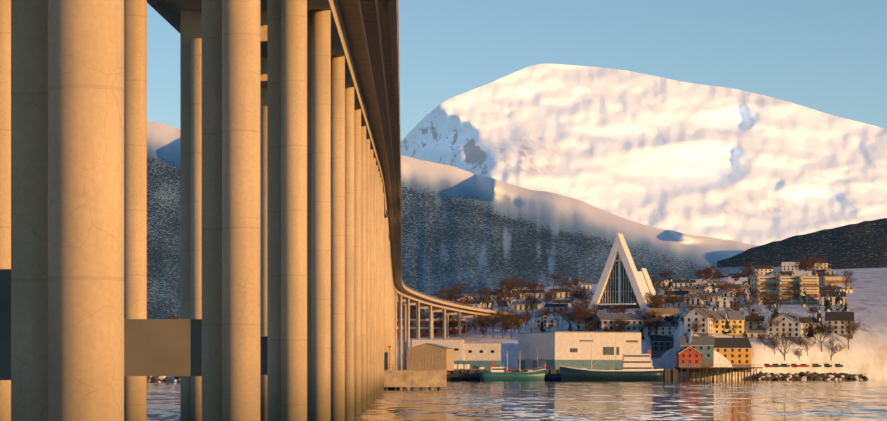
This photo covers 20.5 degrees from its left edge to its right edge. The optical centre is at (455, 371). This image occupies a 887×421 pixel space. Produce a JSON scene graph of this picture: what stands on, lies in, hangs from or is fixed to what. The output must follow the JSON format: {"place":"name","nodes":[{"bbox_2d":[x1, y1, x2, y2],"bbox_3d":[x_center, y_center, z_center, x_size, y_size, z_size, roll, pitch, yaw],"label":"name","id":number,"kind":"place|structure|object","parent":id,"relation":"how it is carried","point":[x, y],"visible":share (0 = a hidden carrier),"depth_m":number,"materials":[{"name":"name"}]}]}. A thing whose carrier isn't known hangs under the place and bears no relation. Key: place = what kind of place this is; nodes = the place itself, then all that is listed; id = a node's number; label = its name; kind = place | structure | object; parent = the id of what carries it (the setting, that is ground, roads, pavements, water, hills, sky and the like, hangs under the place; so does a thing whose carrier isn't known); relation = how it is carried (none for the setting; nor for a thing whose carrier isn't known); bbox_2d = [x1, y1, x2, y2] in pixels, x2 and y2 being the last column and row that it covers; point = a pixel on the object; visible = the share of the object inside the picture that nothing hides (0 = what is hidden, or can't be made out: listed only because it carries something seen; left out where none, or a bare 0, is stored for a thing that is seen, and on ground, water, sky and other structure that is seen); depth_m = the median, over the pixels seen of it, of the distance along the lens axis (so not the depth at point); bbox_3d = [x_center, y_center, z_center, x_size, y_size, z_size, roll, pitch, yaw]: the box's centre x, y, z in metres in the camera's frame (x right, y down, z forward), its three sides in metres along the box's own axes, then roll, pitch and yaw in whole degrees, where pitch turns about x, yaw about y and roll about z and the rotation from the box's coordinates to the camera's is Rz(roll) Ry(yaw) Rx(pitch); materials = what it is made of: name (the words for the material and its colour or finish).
{"place":"outdoors","nodes":[
{"label":"outdoors","id":0,"kind":"place"},
{"bbox_2d":[147,121,759,318],"bbox_3d":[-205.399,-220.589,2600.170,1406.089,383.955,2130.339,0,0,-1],"label":"forested hillside","id":1,"kind":"structure","parent":0,"point":[474,232],"depth_m":2298.78,"materials":[{"name":"grey snow"}]},
{"bbox_2d":[147,380,886,420],"bbox_3d":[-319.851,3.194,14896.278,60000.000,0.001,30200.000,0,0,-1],"label":"sea water","id":2,"kind":"structure","parent":0,"point":[659,400],"depth_m":264.04,"materials":[{"name":"blue liquid"}]},
{"bbox_2d":[0,0,496,420],"bbox_3d":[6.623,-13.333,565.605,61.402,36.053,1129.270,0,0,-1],"label":"bridge piers","id":3,"kind":"structure","parent":2,"relation":"in","point":[284,243],"depth_m":53.76,"materials":[{"name":"beige concrete"}]},
{"bbox_2d":[0,269,266,379],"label":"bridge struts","id":4,"kind":"object","parent":3,"relation":"attached to","point":[162,347],"visible":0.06,"depth_m":53.73,"materials":[{"name":"grey concrete"}]},
{"bbox_2d":[147,0,514,318],"bbox_3d":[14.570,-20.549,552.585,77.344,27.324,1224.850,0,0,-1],"label":"bridge deck","id":5,"kind":"structure","parent":3,"relation":"on","point":[348,39],"depth_m":163.44,"materials":[{"name":"grey concrete"}]},
{"bbox_2d":[358,0,521,314],"bbox_3d":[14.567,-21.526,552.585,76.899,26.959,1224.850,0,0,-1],"label":"bridge railing","id":6,"kind":"object","parent":5,"relation":"on","point":[372,36],"visible":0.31,"depth_m":167.09,"materials":[{"name":"metal"}]},
{"bbox_2d":[384,343,453,389],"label":"boathouse on dock","id":7,"kind":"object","parent":2,"relation":"in","point":[429,365],"depth_m":433.90,"materials":[{"name":"concrete"}]},
{"bbox_2d":[447,370,489,379],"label":"dark barge","id":8,"kind":"object","parent":2,"relation":"on","point":[470,376],"visible":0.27,"depth_m":923.69,"materials":[{"name":"grey metal"}]},
{"bbox_2d":[480,352,545,379],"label":"fishing boat","id":9,"kind":"object","parent":2,"relation":"on","point":[496,373],"visible":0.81,"depth_m":915.81,"materials":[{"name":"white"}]},
{"bbox_2d":[529,363,560,379],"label":"small boat","id":10,"kind":"object","parent":2,"relation":"on","point":[552,376],"visible":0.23,"depth_m":920.43,"materials":[{"name":"black"}]},
{"bbox_2d":[560,335,662,379],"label":"fishing vessel","id":11,"kind":"object","parent":2,"relation":"on","point":[639,366],"visible":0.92,"depth_m":913.32,"materials":[{"name":"green"}]},
{"bbox_2d":[673,365,762,379],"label":"wooden pier","id":12,"kind":"structure","parent":2,"relation":"in","point":[726,374],"depth_m":939.31,"materials":[{"name":"brown wood"}]},
{"bbox_2d":[147,268,886,381],"bbox_3d":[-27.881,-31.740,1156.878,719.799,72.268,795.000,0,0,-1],"label":"snowy ground","id":13,"kind":"structure","parent":0,"point":[865,353],"depth_m":1011.83,"materials":[{"name":"white snow"}]},
{"bbox_2d":[147,371,868,381],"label":"shore rocks","id":14,"kind":"object","parent":13,"relation":"on","point":[807,375],"visible":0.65,"depth_m":970.80,"materials":[{"name":"grey stone"}]},
{"bbox_2d":[168,254,864,360],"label":"town trees","id":15,"kind":"object","parent":13,"relation":"on","point":[582,297],"visible":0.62,"depth_m":1057.86,"materials":[{"name":"brown plant"}]},
{"bbox_2d":[587,233,655,311],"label":"church","id":16,"kind":"structure","parent":13,"relation":"on","point":[622,280],"depth_m":1098.26,"materials":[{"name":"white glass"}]},
{"bbox_2d":[424,258,853,371],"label":"town houses","id":17,"kind":"structure","parent":13,"relation":"on","point":[697,351],"depth_m":1014.97,"materials":[{"name":"wood"}]},
{"bbox_2d":[147,0,886,140],"label":"sky","id":18,"kind":"structure","parent":0,"point":[826,56],"materials":[{"name":"blue"}]},
{"bbox_2d":[404,369,677,379],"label":"quay","id":19,"kind":"structure","parent":0,"point":[670,374],"depth_m":930.64,"materials":[{"name":"concrete"}]},
{"bbox_2d":[426,263,839,369],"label":"lamppost poles","id":20,"kind":"object","parent":19,"relation":"on","point":[730,276],"visible":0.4,"depth_m":1022.13,"materials":[{"name":"silver metal"}]},
{"bbox_2d":[454,364,842,369],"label":"parked cars","id":21,"kind":"object","parent":19,"relation":"on","point":[459,366],"visible":0.75,"depth_m":968.31,"materials":[{"name":"white paint"}]},
{"bbox_2d":[397,276,845,369],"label":"commercial buildings","id":22,"kind":"structure","parent":0,"point":[556,349],"depth_m":960.19,"materials":[{"name":"white concrete"}]},
{"bbox_2d":[401,64,886,245],"bbox_3d":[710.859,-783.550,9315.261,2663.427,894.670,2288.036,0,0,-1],"label":"snowy mountain","id":23,"kind":"structure","parent":0,"point":[732,164],"depth_m":9488.29,"materials":[{"name":"white snow"}]},
{"bbox_2d":[717,218,886,276],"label":"hill","id":24,"kind":"structure","parent":0,"point":[863,244],"depth_m":1966.03,"materials":[{"name":"grey plant"}]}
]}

